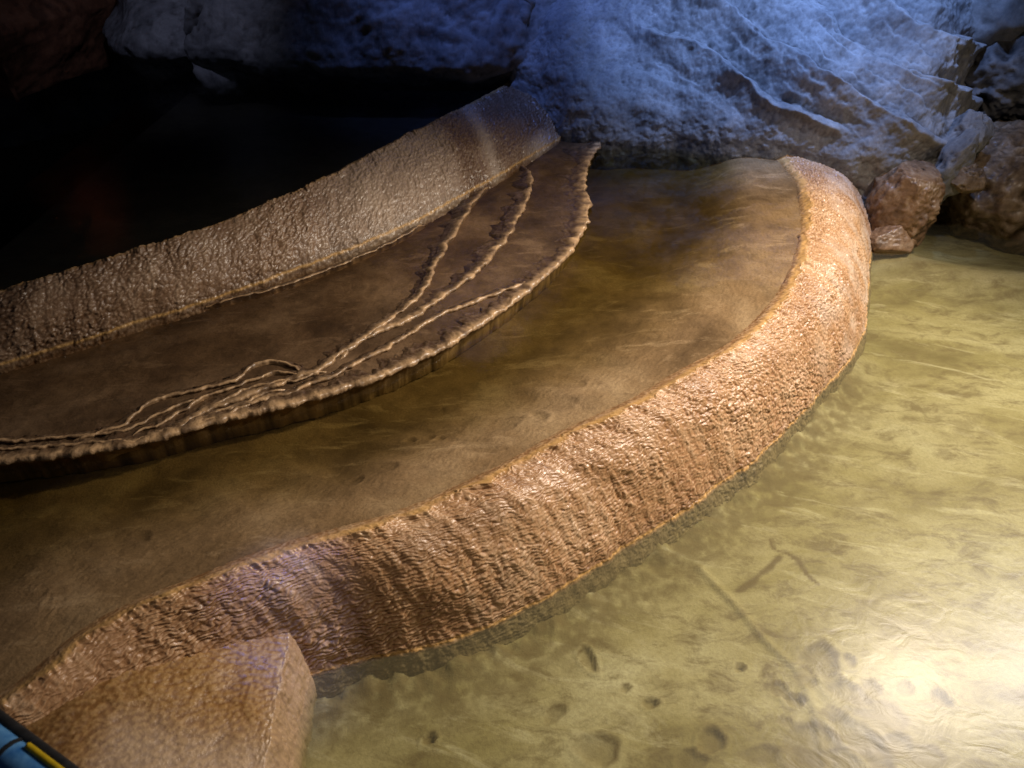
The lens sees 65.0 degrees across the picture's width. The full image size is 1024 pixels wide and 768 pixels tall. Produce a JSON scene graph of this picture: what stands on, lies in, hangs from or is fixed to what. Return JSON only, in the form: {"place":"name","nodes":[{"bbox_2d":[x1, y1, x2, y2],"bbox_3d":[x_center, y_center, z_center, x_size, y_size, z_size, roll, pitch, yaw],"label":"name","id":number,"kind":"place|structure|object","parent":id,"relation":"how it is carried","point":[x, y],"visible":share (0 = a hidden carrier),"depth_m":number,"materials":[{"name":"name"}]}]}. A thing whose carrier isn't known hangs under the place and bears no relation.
{"place":"outdoors","nodes":[
{"label":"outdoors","id":0,"kind":"place"},
{"bbox_2d":[0,119,157,249],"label":"ground","id":1,"kind":"structure","parent":0,"point":[39,178],"depth_m":6.07,"materials":[{"name":"stone"}]},
{"bbox_2d":[0,709,79,767],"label":"handrail","id":2,"kind":"object","parent":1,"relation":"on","point":[21,746],"visible":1,"depth_m":1.38,"materials":[{"name":"blue metal"}]},
{"bbox_2d":[0,59,175,147],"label":"cave wall","id":3,"kind":"structure","parent":0,"point":[116,93],"depth_m":6.61,"materials":[{"name":"stone"}]},
{"bbox_2d":[0,0,123,102],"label":"rock outcrop","id":4,"kind":"object","parent":3,"relation":"attached to","point":[44,44],"visible":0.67,"depth_m":4.63,"materials":[{"name":"stone"}]},
{"bbox_2d":[102,0,205,103],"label":"rock outcrop","id":5,"kind":"object","parent":3,"relation":"attached to","point":[145,39],"visible":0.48,"depth_m":4.61,"materials":[{"name":"grey stone"}]},
{"bbox_2d":[183,0,555,106],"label":"rock outcrop","id":6,"kind":"object","parent":3,"relation":"attached to","point":[460,53],"visible":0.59,"depth_m":4.36,"materials":[{"name":"grey stone"}]},
{"bbox_2d":[509,0,986,201],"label":"rock outcrop","id":7,"kind":"object","parent":3,"relation":"attached to","point":[861,95],"visible":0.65,"depth_m":4.18,"materials":[{"name":"grey stone"}]},
{"bbox_2d":[923,128,979,203],"bbox_3d":[2.241,-1.103,4.149,0.215,0.465,0.241,15,44,-24],"label":"rock","id":8,"kind":"object","parent":7,"relation":"on","point":[951,158],"visible":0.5,"depth_m":4.05,"materials":[{"name":"grey stone"}]},
{"bbox_2d":[951,162,986,192],"bbox_3d":[2.319,-1.050,4.090,0.195,0.156,0.162,40,45,18],"label":"rock","id":9,"kind":"object","parent":8,"relation":"on","point":[972,178],"visible":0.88,"depth_m":4.04,"materials":[{"name":"beige stone"}]},
{"bbox_2d":[947,109,994,156],"bbox_3d":[2.346,-1.266,4.157,0.239,0.290,0.233,-3,40,-33],"label":"rock","id":10,"kind":"object","parent":8,"relation":"on","point":[971,119],"visible":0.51,"depth_m":4.07,"materials":[{"name":"grey stone"}]},
{"bbox_2d":[0,93,461,289],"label":"pool floor","id":11,"kind":"structure","parent":0,"point":[190,162],"depth_m":3.95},
{"bbox_2d":[0,141,586,444],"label":"terrace floor","id":12,"kind":"structure","parent":0,"point":[306,325],"depth_m":2.96,"materials":[{"name":"brown stone"}]},
{"bbox_2d":[0,398,203,443],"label":"rimstone ridge","id":13,"kind":"structure","parent":12,"relation":"on","point":[44,437],"depth_m":2.49,"materials":[{"name":"brown stone"}]},
{"bbox_2d":[0,397,268,450],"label":"rimstone ridge","id":14,"kind":"structure","parent":12,"relation":"on","point":[21,446],"depth_m":2.45,"materials":[{"name":"brown stone"}]},
{"bbox_2d":[72,359,303,441],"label":"rimstone ridge","id":15,"kind":"structure","parent":12,"relation":"on","point":[127,418],"depth_m":2.65,"materials":[{"name":"brown stone"}]},
{"bbox_2d":[102,388,285,461],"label":"rimstone ridge","id":16,"kind":"structure","parent":12,"relation":"on","point":[111,455],"depth_m":2.49,"materials":[{"name":"brown stone"}]},
{"bbox_2d":[132,370,296,435],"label":"rimstone ridge","id":17,"kind":"structure","parent":12,"relation":"on","point":[179,410],"depth_m":2.64,"materials":[{"name":"brown stone"}]},
{"bbox_2d":[155,371,326,430],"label":"rimstone ridge","id":18,"kind":"structure","parent":12,"relation":"on","point":[235,393],"depth_m":2.67,"materials":[{"name":"brown stone"}]},
{"bbox_2d":[0,81,560,373],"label":"rimstone dam","id":19,"kind":"structure","parent":12,"relation":"on","point":[432,171],"depth_m":3.27,"materials":[{"name":"brown stone"}]},
{"bbox_2d":[0,141,600,482],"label":"rimstone ridge","id":20,"kind":"structure","parent":12,"relation":"on","point":[352,388],"depth_m":2.69,"materials":[{"name":"brown stone"}]},
{"bbox_2d":[206,224,426,309],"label":"rimstone ridge","id":21,"kind":"structure","parent":12,"relation":"on","point":[264,292],"depth_m":3.27,"materials":[{"name":"brown stone"}]},
{"bbox_2d":[154,165,533,431],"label":"rimstone ridge","id":22,"kind":"structure","parent":12,"relation":"on","point":[483,254],"depth_m":3.14,"materials":[{"name":"brown stone"}]},
{"bbox_2d":[225,281,539,410],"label":"rimstone ridge","id":23,"kind":"structure","parent":12,"relation":"on","point":[377,351],"depth_m":2.83,"materials":[{"name":"brown stone"}]},
{"bbox_2d":[340,185,488,358],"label":"rimstone ridge","id":24,"kind":"structure","parent":12,"relation":"on","point":[461,211],"depth_m":3.35,"materials":[{"name":"brown stone"}]},
{"bbox_2d":[0,157,800,691],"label":"pool floor","id":25,"kind":"structure","parent":0,"point":[664,273],"depth_m":2.63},
{"bbox_2d":[304,225,1023,767],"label":"pool floor","id":26,"kind":"structure","parent":0,"point":[838,583],"depth_m":2.48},
{"bbox_2d":[26,632,316,767],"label":"flowstone block","id":27,"kind":"structure","parent":26,"relation":"on","point":[249,703],"depth_m":1.92,"materials":[{"name":"brown stone"}]},
{"bbox_2d":[0,155,872,726],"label":"rimstone dam","id":28,"kind":"structure","parent":26,"relation":"on","point":[568,519],"depth_m":2.38,"materials":[{"name":"brown stone"}]},
{"bbox_2d":[870,225,915,256],"bbox_3d":[1.954,-0.748,4.148,0.276,0.188,0.206,-3,38,-13],"label":"rock","id":29,"kind":"object","parent":26,"relation":"on","point":[889,240],"visible":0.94,"depth_m":4.08,"materials":[{"name":"brown stone"}]},
{"bbox_2d":[864,159,945,248],"bbox_3d":[2.036,-0.901,4.201,0.354,0.502,0.380,-10,44,-22],"label":"rock","id":30,"kind":"object","parent":26,"relation":"on","point":[908,195],"visible":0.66,"depth_m":4.05,"materials":[{"name":"brown stone"}]},
{"bbox_2d":[932,119,1023,254],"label":"rock","id":31,"kind":"object","parent":26,"relation":"on","point":[991,214],"visible":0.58,"depth_m":4.22,"materials":[{"name":"beige stone"}]},
{"bbox_2d":[964,33,1023,121],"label":"rock","id":32,"kind":"object","parent":31,"relation":"on","point":[994,79],"visible":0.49,"depth_m":4.40,"materials":[{"name":"stone"}]},
{"bbox_2d":[972,0,1023,46],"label":"rock","id":33,"kind":"object","parent":32,"relation":"on","point":[998,20],"visible":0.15,"depth_m":4.31,"materials":[{"name":"grey stone"}]}
]}

